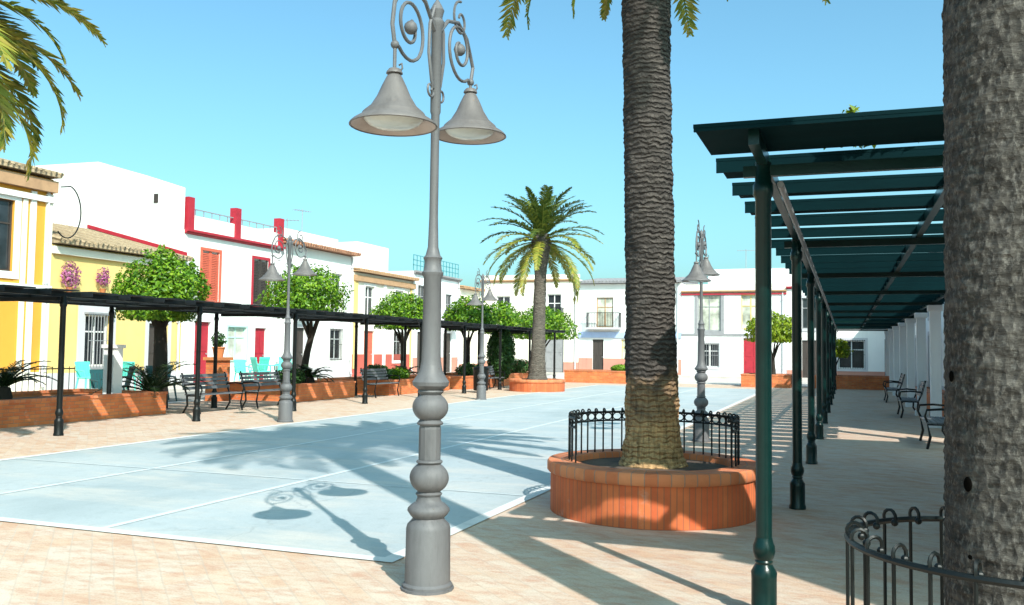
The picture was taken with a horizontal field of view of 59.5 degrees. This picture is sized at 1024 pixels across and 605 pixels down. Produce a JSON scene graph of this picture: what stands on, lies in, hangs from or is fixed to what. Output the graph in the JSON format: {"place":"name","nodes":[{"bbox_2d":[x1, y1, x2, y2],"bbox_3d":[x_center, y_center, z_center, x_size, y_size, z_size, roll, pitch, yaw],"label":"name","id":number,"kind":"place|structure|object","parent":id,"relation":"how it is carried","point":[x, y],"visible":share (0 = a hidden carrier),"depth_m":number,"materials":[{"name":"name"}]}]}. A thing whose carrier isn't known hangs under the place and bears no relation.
{"place":"outdoors","nodes":[
{"label":"outdoors","id":0,"kind":"place"},
{"bbox_2d":[0,158,63,391],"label":"ochre house","id":1,"kind":"structure","parent":0,"point":[26,216],"depth_m":27.93,"materials":[{"name":"yellow paint"}]},
{"bbox_2d":[0,199,12,270],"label":"window","id":2,"kind":"structure","parent":1,"relation":"in","point":[6,206],"depth_m":27.47,"materials":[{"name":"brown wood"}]},
{"bbox_2d":[57,186,81,238],"bbox_3d":[-14.317,-2.909,28.943,0.143,1.720,0.919,0,-3,20],"label":"hanging cable","id":3,"kind":"object","parent":1,"relation":"hanging from","point":[80,214],"visible":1,"depth_m":29.15,"materials":[{"name":"black metal"}]},
{"bbox_2d":[46,223,192,389],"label":"yellow house","id":4,"kind":"structure","parent":0,"point":[89,252],"depth_m":30.59,"materials":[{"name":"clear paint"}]},
{"bbox_2d":[60,260,80,289],"bbox_3d":[-14.443,-0.828,29.336,0.371,1.109,0.860,0,-3,20],"label":"flowering plant","id":5,"kind":"object","parent":4,"relation":"attached to","point":[67,276],"visible":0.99,"depth_m":29.26,"materials":[{"name":"plant"}]},
{"bbox_2d":[84,312,108,368],"bbox_3d":[-14.168,1.309,30.597,0.370,1.920,1.170,0,-3,20],"label":"window","id":6,"kind":"structure","parent":4,"relation":"in","point":[95,325],"depth_m":30.58,"materials":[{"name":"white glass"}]},
{"bbox_2d":[95,267,110,292],"bbox_3d":[-13.969,-0.755,30.612,0.341,1.010,0.579,0,-3,20],"label":"flowering plant","id":7,"kind":"object","parent":4,"relation":"attached to","point":[102,278],"visible":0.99,"depth_m":30.57,"materials":[{"name":"plant"}]},
{"bbox_2d":[148,323,153,365],"bbox_3d":[-13.298,1.933,33.363,0.082,2.286,0.992,0,-3,20],"label":"door","id":8,"kind":"structure","parent":4,"relation":"in","point":[151,329],"depth_m":33.14,"materials":[{"name":"brown wood"}]},
{"bbox_2d":[36,162,285,381],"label":"white house","id":9,"kind":"structure","parent":0,"point":[233,259],"depth_m":36.22,"materials":[{"name":"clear paint"}]},
{"bbox_2d":[193,322,207,381],"bbox_3d":[-12.423,1.989,35.647,0.125,2.436,0.942,0,-3,20],"label":"door","id":10,"kind":"structure","parent":9,"relation":"in","point":[204,332],"depth_m":35.82,"materials":[{"name":"red paint"}]},
{"bbox_2d":[202,251,218,300],"bbox_3d":[-12.238,-1.059,36.159,0.135,1.994,1.044,0,-3,20],"label":"window","id":11,"kind":"structure","parent":9,"relation":"in","point":[210,267],"depth_m":36.27,"materials":[{"name":"orange wood"}]},
{"bbox_2d":[227,327,244,358],"bbox_3d":[-11.679,1.709,37.716,0.060,1.344,1.244,0,-3,20],"label":"window","id":12,"kind":"structure","parent":9,"relation":"in","point":[236,335],"depth_m":37.85,"materials":[{"name":"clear glass"}]},
{"bbox_2d":[254,328,264,379],"bbox_3d":[-11.097,2.267,39.204,0.125,2.286,0.792,0,-3,20],"label":"door","id":13,"kind":"structure","parent":9,"relation":"in","point":[259,332],"depth_m":39.27,"materials":[{"name":"red paint"}]},
{"bbox_2d":[253,259,267,304],"bbox_3d":[-11.087,-0.882,39.246,0.135,1.994,1.044,0,-3,20],"label":"window","id":14,"kind":"structure","parent":9,"relation":"in","point":[260,266],"depth_m":39.19,"materials":[{"name":"brown glass"}]},
{"bbox_2d":[168,391,204,401],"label":"side road","id":15,"kind":"structure","parent":0,"point":[181,396],"depth_m":28.23,"materials":[{"name":"concrete"}]},
{"bbox_2d":[95,372,446,392],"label":"house sidewalk","id":16,"kind":"structure","parent":0,"point":[178,389],"depth_m":31.21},
{"bbox_2d":[75,361,90,388],"bbox_3d":[-13.397,2.345,28.275,0.642,0.954,0.590,-1,-3,30],"label":"plastic chair","id":17,"kind":"object","parent":16,"relation":"on","point":[82,370],"visible":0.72,"depth_m":28.32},
{"bbox_2d":[89,369,102,388],"bbox_3d":[-10.697,2.240,23.487,0.642,0.954,0.590,-2,-4,40],"label":"chair","id":18,"kind":"object","parent":16,"relation":"on","point":[96,375],"visible":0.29,"depth_m":23.57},
{"bbox_2d":[122,366,133,389],"bbox_3d":[-10.703,2.250,24.406,0.693,1.030,0.637,1,-3,-10],"label":"plastic chair","id":19,"kind":"object","parent":16,"relation":"on","point":[130,376],"visible":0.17,"depth_m":24.35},
{"bbox_2d":[122,361,141,389],"bbox_3d":[-12.676,2.433,29.772,0.590,0.954,0.642,1,-3,0],"label":"plastic chair","id":20,"kind":"object","parent":16,"relation":"on","point":[124,373],"visible":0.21,"depth_m":29.52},
{"bbox_2d":[233,360,251,381],"bbox_3d":[-10.784,2.775,35.840,0.590,0.954,0.642,3,-4,-39],"label":"plastic chair","id":21,"kind":"object","parent":16,"relation":"on","point":[240,365],"visible":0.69,"depth_m":35.99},
{"bbox_2d":[247,357,269,379],"bbox_3d":[-10.513,2.793,37.206,0.719,1.068,0.661,-1,-3,30],"label":"plastic chair","id":22,"kind":"object","parent":16,"relation":"on","point":[264,360],"visible":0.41,"depth_m":37.07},
{"bbox_2d":[250,357,270,379],"bbox_3d":[-10.173,2.750,36.301,0.719,1.068,0.661,3,-4,-39],"label":"plastic chair","id":23,"kind":"object","parent":16,"relation":"on","point":[254,364],"visible":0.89,"depth_m":36.12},
{"bbox_2d":[279,238,360,377],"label":"plain white house","id":24,"kind":"structure","parent":0,"point":[332,345],"depth_m":44.31,"materials":[{"name":"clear paint"}]},
{"bbox_2d":[296,328,302,368],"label":"door","id":25,"kind":"structure","parent":24,"relation":"in","point":[299,357],"depth_m":42.13,"materials":[{"name":"brown wood"}]},
{"bbox_2d":[330,328,342,359],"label":"window","id":26,"kind":"structure","parent":24,"relation":"in","point":[335,339],"depth_m":45.04,"materials":[{"name":"white glass"}]},
{"bbox_2d":[261,228,419,376],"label":"cream house","id":27,"kind":"structure","parent":0,"point":[371,288],"depth_m":49.28,"materials":[{"name":"beige paint"}]},
{"bbox_2d":[364,331,372,365],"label":"door","id":28,"kind":"structure","parent":27,"relation":"in","point":[370,333],"depth_m":48.37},
{"bbox_2d":[365,286,372,313],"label":"window","id":29,"kind":"structure","parent":27,"relation":"in","point":[369,290],"depth_m":48.33,"materials":[{"name":"white glass"}]},
{"bbox_2d":[393,331,400,360],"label":"window","id":30,"kind":"structure","parent":27,"relation":"in","point":[397,347],"depth_m":51.25,"materials":[{"name":"white glass"}]},
{"bbox_2d":[0,385,754,556],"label":"court paving","id":31,"kind":"structure","parent":0,"point":[354,516],"depth_m":11.19,"materials":[{"name":"concrete"}]},
{"bbox_2d":[0,387,744,527],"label":"court joint lines","id":32,"kind":"object","parent":31,"relation":"on","point":[156,515],"visible":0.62,"depth_m":11.65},
{"bbox_2d":[0,385,754,561],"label":"court border line","id":33,"kind":"object","parent":31,"relation":"on","point":[395,556],"visible":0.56,"depth_m":7.83,"materials":[{"name":"paint"}]},
{"bbox_2d":[338,241,462,373],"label":"blue trim house","id":34,"kind":"structure","parent":0,"point":[373,257],"depth_m":56.92,"materials":[{"name":"clear paint"}]},
{"bbox_2d":[417,332,419,371],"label":"door","id":35,"kind":"structure","parent":34,"relation":"in","point":[418,333],"depth_m":53.83,"materials":[{"name":"brown wood"}]},
{"bbox_2d":[443,333,449,371],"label":"door","id":36,"kind":"structure","parent":34,"relation":"in","point":[448,334],"depth_m":57.78,"materials":[{"name":"brown wood"}]},
{"bbox_2d":[458,285,484,366],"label":"corner house","id":37,"kind":"structure","parent":0,"point":[465,291],"depth_m":61.25,"materials":[{"name":"white paint"}]},
{"bbox_2d":[0,0,943,300],"label":"sky","id":38,"kind":"structure","parent":0,"point":[249,106],"materials":[{"name":"blue"}]},
{"bbox_2d":[0,382,944,604],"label":"stone pavement","id":39,"kind":"structure","parent":0,"point":[876,456],"depth_m":7.19,"materials":[{"name":"stone"}]},
{"bbox_2d":[0,0,107,181],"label":"palm tree","id":40,"kind":"object","parent":39,"relation":"on","point":[14,45],"visible":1,"depth_m":12.69,"materials":[{"name":"green plant"}]},
{"bbox_2d":[0,388,167,427],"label":"brick planter","id":41,"kind":"object","parent":39,"relation":"on","point":[27,408],"visible":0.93,"depth_m":18.94,"materials":[{"name":"brick"}]},
{"bbox_2d":[0,359,56,399],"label":"cycad","id":42,"kind":"object","parent":41,"relation":"on","point":[8,377],"visible":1,"depth_m":17.99,"materials":[{"name":"green plant"}]},
{"bbox_2d":[3,366,74,391],"bbox_3d":[-12.943,1.481,14.789,0.032,0.670,14.216,0,-3,20],"label":"iron railing","id":43,"kind":"object","parent":41,"relation":"on","point":[46,368],"visible":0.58,"depth_m":20.65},
{"bbox_2d":[101,344,125,393],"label":"stone pillar","id":44,"kind":"structure","parent":41,"relation":"on","point":[117,368],"depth_m":20.12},
{"bbox_2d":[91,361,206,397],"bbox_3d":[-8.702,2.024,21.457,2.626,1.251,2.566,0,-3,20],"label":"cycad","id":45,"kind":"object","parent":41,"relation":"on","point":[147,383],"visible":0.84,"depth_m":21.32,"materials":[{"name":"green plant"}]},
{"bbox_2d":[146,365,176,400],"bbox_3d":[-10.017,2.322,25.612,0.693,1.030,0.637,0,-3,10],"label":"park bench","id":46,"kind":"object","parent":39,"relation":"on","point":[151,368],"visible":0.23,"depth_m":25.76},
{"bbox_2d":[110,244,212,407],"bbox_3d":[-8.981,0.616,22.880,2.457,4.264,2.512,0,-3,20],"label":"orange tree","id":47,"kind":"object","parent":39,"relation":"on","point":[168,279],"visible":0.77,"depth_m":22.45,"materials":[{"name":"green plant"}]},
{"bbox_2d":[180,372,243,413],"bbox_3d":[-7.277,2.184,21.827,0.643,0.967,1.700,0,-3,20],"label":"park bench","id":48,"kind":"object","parent":39,"relation":"on","point":[191,384],"visible":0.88,"depth_m":21.99,"materials":[{"name":"metal"}]},
{"bbox_2d":[203,357,232,400],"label":"brick pillar","id":49,"kind":"structure","parent":39,"relation":"on","point":[223,364],"depth_m":25.99,"materials":[{"name":"brick"}]},
{"bbox_2d":[211,331,226,356],"bbox_3d":[-8.573,1.207,26.229,0.441,0.786,0.480,0,-3,20],"label":"potted plant","id":50,"kind":"object","parent":49,"relation":"on","point":[221,342],"visible":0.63,"depth_m":26.12,"materials":[{"name":"green plant"}]},
{"bbox_2d":[239,370,291,408],"bbox_3d":[-6.509,2.301,23.885,0.643,0.967,1.700,0,-3,20],"label":"park bench","id":51,"kind":"object","parent":39,"relation":"on","point":[258,380],"visible":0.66,"depth_m":23.77,"materials":[{"name":"black metal"}]},
{"bbox_2d":[0,284,567,435],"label":"pergola","id":52,"kind":"object","parent":39,"relation":"on","point":[63,298],"visible":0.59,"depth_m":20.24,"materials":[{"name":"black metal"}]},
{"bbox_2d":[258,226,316,422],"bbox_3d":[-4.803,0.472,19.185,0.550,4.148,1.750,0,-3,20],"label":"street lamp","id":53,"kind":"object","parent":39,"relation":"on","point":[285,411],"visible":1,"depth_m":19.07,"materials":[{"name":"grey metal"}]},
{"bbox_2d":[229,380,355,401],"bbox_3d":[-6.859,2.724,27.946,2.640,0.520,3.240,0,-3,20],"label":"brick planter","id":54,"kind":"object","parent":39,"relation":"on","point":[324,390],"visible":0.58,"depth_m":26.76,"materials":[{"name":"brick"}]},
{"bbox_2d":[273,368,305,383],"bbox_3d":[-6.644,2.244,26.831,0.917,0.652,0.964,0,-3,20],"label":"shrub","id":55,"kind":"object","parent":54,"relation":"on","point":[300,378],"visible":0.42,"depth_m":26.68,"materials":[{"name":"green plant"}]},
{"bbox_2d":[254,263,354,382],"bbox_3d":[-6.631,0.703,28.671,2.864,3.954,2.973,0,-3,20],"label":"orange tree","id":56,"kind":"object","parent":54,"relation":"on","point":[320,286],"visible":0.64,"depth_m":28.09,"materials":[{"name":"green plant"}]},
{"bbox_2d":[296,364,333,382],"bbox_3d":[-6.242,2.266,27.866,1.473,0.700,1.364,-2,-4,41],"label":"cycad","id":57,"kind":"object","parent":54,"relation":"on","point":[309,373],"visible":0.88,"depth_m":27.75,"materials":[{"name":"green plant"}]},
{"bbox_2d":[360,367,399,397],"bbox_3d":[-4.322,2.622,29.464,0.643,0.967,1.700,0,-3,20],"label":"park bench","id":58,"kind":"object","parent":39,"relation":"on","point":[379,374],"visible":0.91,"depth_m":29.64,"materials":[{"name":"black metal"}]},
{"bbox_2d":[317,376,449,395],"bbox_3d":[-4.583,3.012,32.906,2.840,0.520,4.940,0,-3,20],"label":"brick planter","id":59,"kind":"object","parent":39,"relation":"on","point":[406,386],"visible":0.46,"depth_m":30.54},
{"bbox_2d":[360,363,392,379],"bbox_3d":[-4.734,2.473,31.342,1.139,0.716,1.102,0,-3,20],"label":"shrub","id":60,"kind":"object","parent":59,"relation":"on","point":[376,366],"visible":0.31,"depth_m":31.21,"materials":[{"name":"green plant"}]},
{"bbox_2d":[369,291,422,366],"bbox_3d":[-4.292,1.297,35.178,2.658,3.507,2.732,0,-3,20],"label":"orange tree","id":61,"kind":"object","parent":59,"relation":"on","point":[403,304],"visible":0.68,"depth_m":34.61,"materials":[{"name":"green plant"}]},
{"bbox_2d":[389,366,410,378],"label":"shrub","id":62,"kind":"object","parent":59,"relation":"on","point":[402,373],"visible":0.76,"depth_m":32.17,"materials":[{"name":"green plant"}]},
{"bbox_2d":[349,0,505,595],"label":"street lamp","id":63,"kind":"object","parent":39,"relation":"on","point":[392,109],"visible":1,"depth_m":5.96,"materials":[{"name":"grey metal"}]},
{"bbox_2d":[410,372,527,388],"bbox_3d":[-1.662,3.422,40.023,2.940,0.520,8.940,0,-3,20],"label":"brick planter","id":64,"kind":"object","parent":39,"relation":"on","point":[456,379],"visible":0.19,"depth_m":36.18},
{"bbox_2d":[454,362,478,375],"bbox_3d":[-1.772,2.808,37.047,1.206,0.721,1.221,0,-3,20],"label":"shrub","id":65,"kind":"object","parent":64,"relation":"on","point":[469,369],"visible":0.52,"depth_m":36.72,"materials":[{"name":"green plant"}]},
{"bbox_2d":[441,295,498,363],"bbox_3d":[-2.011,1.496,40.233,2.572,3.696,2.476,-2,-4,44],"label":"orange tree","id":66,"kind":"object","parent":64,"relation":"on","point":[463,311],"visible":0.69,"depth_m":39.77,"materials":[{"name":"green plant"}]},
{"bbox_2d":[484,300,521,336],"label":"orange tree","id":67,"kind":"object","parent":64,"relation":"on","point":[503,314],"visible":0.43,"depth_m":43.39,"materials":[{"name":"green plant"}]},
{"bbox_2d":[511,358,527,372],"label":"shrub","id":68,"kind":"object","parent":64,"relation":"on","point":[519,365],"visible":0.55,"depth_m":41.66,"materials":[{"name":"green plant"}]},
{"bbox_2d":[473,366,488,390],"bbox_3d":[-1.145,2.828,32.970,0.600,0.980,0.591,0,-3,20],"label":"litter bin","id":69,"kind":"object","parent":39,"relation":"on","point":[476,373],"visible":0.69,"depth_m":32.79,"materials":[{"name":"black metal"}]},
{"bbox_2d":[467,268,497,399],"bbox_3d":[-0.951,1.010,28.513,0.550,4.148,1.750,0,-3,20],"label":"street lamp","id":70,"kind":"object","parent":39,"relation":"on","point":[481,376],"visible":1,"depth_m":28.39,"materials":[{"name":"grey metal"}]},
{"bbox_2d":[477,365,504,389],"bbox_3d":[-0.851,3.034,36.483,0.643,0.967,1.700,0,-3,20],"label":"park bench","id":71,"kind":"object","parent":39,"relation":"on","point":[491,368],"visible":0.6,"depth_m":37.09,"materials":[{"name":"black metal"}]},
{"bbox_2d":[485,324,515,381],"bbox_3d":[-0.466,2.152,38.113,1.356,2.462,1.331,0,-3,20],"label":"columnar shrub","id":72,"kind":"object","parent":39,"relation":"on","point":[508,345],"visible":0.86,"depth_m":37.74,"materials":[{"name":"green plant"}]},
{"bbox_2d":[509,378,565,391],"bbox_3d":[0.977,3.219,34.936,2.230,0.460,2.230,0,-3,20],"label":"brick planter","id":73,"kind":"object","parent":39,"relation":"on","point":[525,385],"visible":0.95,"depth_m":34.01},
{"bbox_2d":[478,184,604,379],"bbox_3d":[1.117,-0.696,35.060,4.910,7.495,5.175,0,-3,20],"label":"palm tree","id":74,"kind":"object","parent":73,"relation":"on","point":[544,221],"visible":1,"depth_m":34.82,"materials":[{"name":"green plant"}]},
{"bbox_2d":[564,369,626,383],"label":"brick planter","id":75,"kind":"object","parent":39,"relation":"on","point":[591,376],"visible":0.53,"depth_m":44.25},
{"bbox_2d":[610,364,624,370],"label":"shrub","id":76,"kind":"object","parent":75,"relation":"on","point":[618,367],"visible":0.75,"depth_m":44.52,"materials":[{"name":"green plant"}]},
{"bbox_2d":[547,449,755,530],"bbox_3d":[1.420,1.845,9.048,2.130,0.500,2.130,0,-3,20],"label":"brick planter","id":77,"kind":"object","parent":39,"relation":"on","point":[706,491],"visible":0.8,"depth_m":8.18,"materials":[{"name":"brick"}]},
{"bbox_2d":[568,408,739,467],"bbox_3d":[1.461,1.384,9.296,1.715,0.507,1.264,0,-3,9],"label":"ring railing","id":78,"kind":"object","parent":77,"relation":"on","point":[574,416],"visible":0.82,"depth_m":9.53,"materials":[{"name":"black metal"}]},
{"bbox_2d":[498,0,830,468],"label":"palm tree","id":79,"kind":"object","parent":77,"relation":"on","point":[652,439],"visible":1,"depth_m":8.99,"materials":[{"name":"brown plant"}]},
{"bbox_2d":[681,220,719,442],"bbox_3d":[3.405,0.518,16.122,0.522,3.941,1.662,0,-3,20],"label":"street lamp","id":80,"kind":"object","parent":39,"relation":"on","point":[702,269],"visible":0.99,"depth_m":16.01,"materials":[{"name":"grey metal"}]},
{"bbox_2d":[741,373,791,387],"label":"brick planter","id":81,"kind":"object","parent":39,"relation":"on","point":[778,380],"visible":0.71,"depth_m":41.27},
{"bbox_2d":[743,311,791,373],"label":"orange tree","id":82,"kind":"object","parent":81,"relation":"on","point":[781,331],"visible":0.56,"depth_m":41.99,"materials":[{"name":"green plant"}]},
{"bbox_2d":[693,106,945,604],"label":"pergola","id":83,"kind":"object","parent":39,"relation":"on","point":[896,290],"visible":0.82,"depth_m":7.68,"materials":[{"name":"green paint"}]},
{"bbox_2d":[823,105,918,149],"bbox_3d":[2.211,-1.089,5.576,0.768,0.263,0.318,0,-3,20],"label":"climbing plant","id":84,"kind":"object","parent":83,"relation":"on","point":[852,109],"visible":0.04,"depth_m":5.54,"materials":[{"name":"green plant"}]},
{"bbox_2d":[815,374,888,389],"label":"brick planter","id":85,"kind":"object","parent":39,"relation":"on","point":[866,382],"visible":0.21,"depth_m":40.33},
{"bbox_2d":[836,337,853,375],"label":"orange tree","id":86,"kind":"object","parent":85,"relation":"on","point":[843,352],"visible":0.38,"depth_m":41.27,"materials":[{"name":"green plant"}]},
{"bbox_2d":[883,373,904,402],"bbox_3d":[12.906,2.881,30.293,0.643,0.967,1.700,0,-3,20],"label":"park bench","id":87,"kind":"object","parent":39,"relation":"on","point":[893,388],"visible":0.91,"depth_m":29.65,"materials":[{"name":"black metal"}]},
{"bbox_2d":[895,381,925,417],"bbox_3d":[10.302,2.474,23.165,0.643,0.967,1.700,0,-3,20],"label":"park bench","id":88,"kind":"object","parent":39,"relation":"on","point":[919,392],"visible":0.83,"depth_m":22.53,"materials":[{"name":"black metal"}]},
{"bbox_2d":[915,386,944,416],"bbox_3d":[12.142,2.829,25.237,0.640,0.500,12.040,0,-3,20],"label":"brick planter","id":89,"kind":"object","parent":39,"relation":"on","point":[928,395],"visible":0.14,"depth_m":26.21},
{"bbox_2d":[917,403,944,448],"bbox_3d":[7.580,2.057,15.867,0.643,0.967,1.700,0,-3,20],"label":"park bench","id":90,"kind":"object","parent":39,"relation":"on","point":[933,421],"visible":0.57,"depth_m":15.69,"materials":[{"name":"black metal"}]},
{"bbox_2d":[844,506,1023,604],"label":"ring railing","id":91,"kind":"object","parent":39,"relation":"on","point":[977,576],"visible":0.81,"depth_m":3.40,"materials":[{"name":"black metal"}]},
{"bbox_2d":[926,252,944,389],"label":"row house","id":92,"kind":"structure","parent":39,"relation":"on","point":[928,352],"depth_m":38.02,"materials":[{"name":"white paint"}]},
{"bbox_2d":[941,0,1023,604],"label":"palm tree","id":93,"kind":"object","parent":39,"relation":"on","point":[983,171],"visible":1,"depth_m":3.25,"materials":[{"name":"grey plant"}]},
{"bbox_2d":[480,274,580,371],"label":"cream parapet house","id":94,"kind":"structure","parent":0,"point":[561,297],"depth_m":61.00,"materials":[{"name":"white paint"}]},
{"bbox_2d":[497,296,509,320],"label":"window","id":95,"kind":"structure","parent":94,"relation":"in","point":[504,298],"depth_m":62.32,"materials":[{"name":"white glass"}]},
{"bbox_2d":[548,294,560,317],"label":"window","id":96,"kind":"structure","parent":94,"relation":"in","point":[554,300],"depth_m":61.03,"materials":[{"name":"white glass"}]},
{"bbox_2d":[545,338,563,371],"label":"door","id":97,"kind":"structure","parent":94,"relation":"in","point":[559,353],"depth_m":60.77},
{"bbox_2d":[578,277,698,374],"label":"building","id":98,"kind":"structure","parent":0,"point":[602,317],"depth_m":59.64,"materials":[{"name":"white paint"}]},
{"bbox_2d":[593,339,603,369],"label":"door","id":99,"kind":"structure","parent":98,"relation":"in","point":[597,343],"depth_m":59.74,"materials":[{"name":"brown wood"}]},
{"bbox_2d":[597,297,612,326],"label":"window","id":100,"kind":"structure","parent":98,"relation":"in","point":[604,304],"depth_m":59.76,"materials":[{"name":"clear glass"}]},
{"bbox_2d":[546,372,807,379],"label":"back sidewalk","id":101,"kind":"structure","parent":0,"point":[682,376],"depth_m":55.66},
{"bbox_2d":[546,375,915,388],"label":"back road","id":102,"kind":"structure","parent":0,"point":[718,381],"depth_m":50.62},
{"bbox_2d":[681,268,791,375],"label":"red cornice house","id":103,"kind":"structure","parent":0,"point":[728,304],"depth_m":56.98,"materials":[{"name":"clear paint"}]},
{"bbox_2d":[698,295,720,330],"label":"window","id":104,"kind":"structure","parent":103,"relation":"in","point":[711,303],"depth_m":57.31,"materials":[{"name":"white glass"}]},
{"bbox_2d":[705,343,718,366],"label":"window","id":105,"kind":"structure","parent":103,"relation":"in","point":[711,349],"depth_m":57.12,"materials":[{"name":"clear glass"}]},
{"bbox_2d":[741,295,754,328],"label":"window","id":106,"kind":"structure","parent":103,"relation":"in","point":[747,301],"depth_m":56.56,"materials":[{"name":"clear glass"}]},
{"bbox_2d":[744,338,754,372],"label":"door","id":107,"kind":"structure","parent":103,"relation":"in","point":[749,348],"depth_m":56.32,"materials":[{"name":"red paint"}]},
{"bbox_2d":[786,279,885,377],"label":"end white house","id":108,"kind":"structure","parent":0,"point":[866,356],"depth_m":54.17,"materials":[{"name":"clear paint"}]},
{"bbox_2d":[802,298,815,328],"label":"window","id":109,"kind":"structure","parent":108,"relation":"in","point":[804,300],"depth_m":55.32,"materials":[{"name":"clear glass"}]},
{"bbox_2d":[802,340,815,377],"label":"door","id":110,"kind":"structure","parent":108,"relation":"in","point":[804,342],"depth_m":55.15,"materials":[{"name":"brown wood"}]},
{"bbox_2d":[838,340,864,368],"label":"window","id":111,"kind":"structure","parent":108,"relation":"in","point":[856,359],"depth_m":54.17,"materials":[{"name":"clear glass"}]},
{"label":"ground","id":112,"kind":"structure","parent":0,"visible":0},
{"bbox_2d":[509,306,581,345],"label":"orange tree","id":113,"kind":"object","parent":112,"relation":"on","point":[553,321],"visible":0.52,"depth_m":47.25,"materials":[{"name":"green plant"}]},
{"bbox_2d":[906,323,916,385],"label":"row house","id":114,"kind":"structure","parent":112,"relation":"on","point":[915,358],"depth_m":45.11,"materials":[{"name":"white paint"}]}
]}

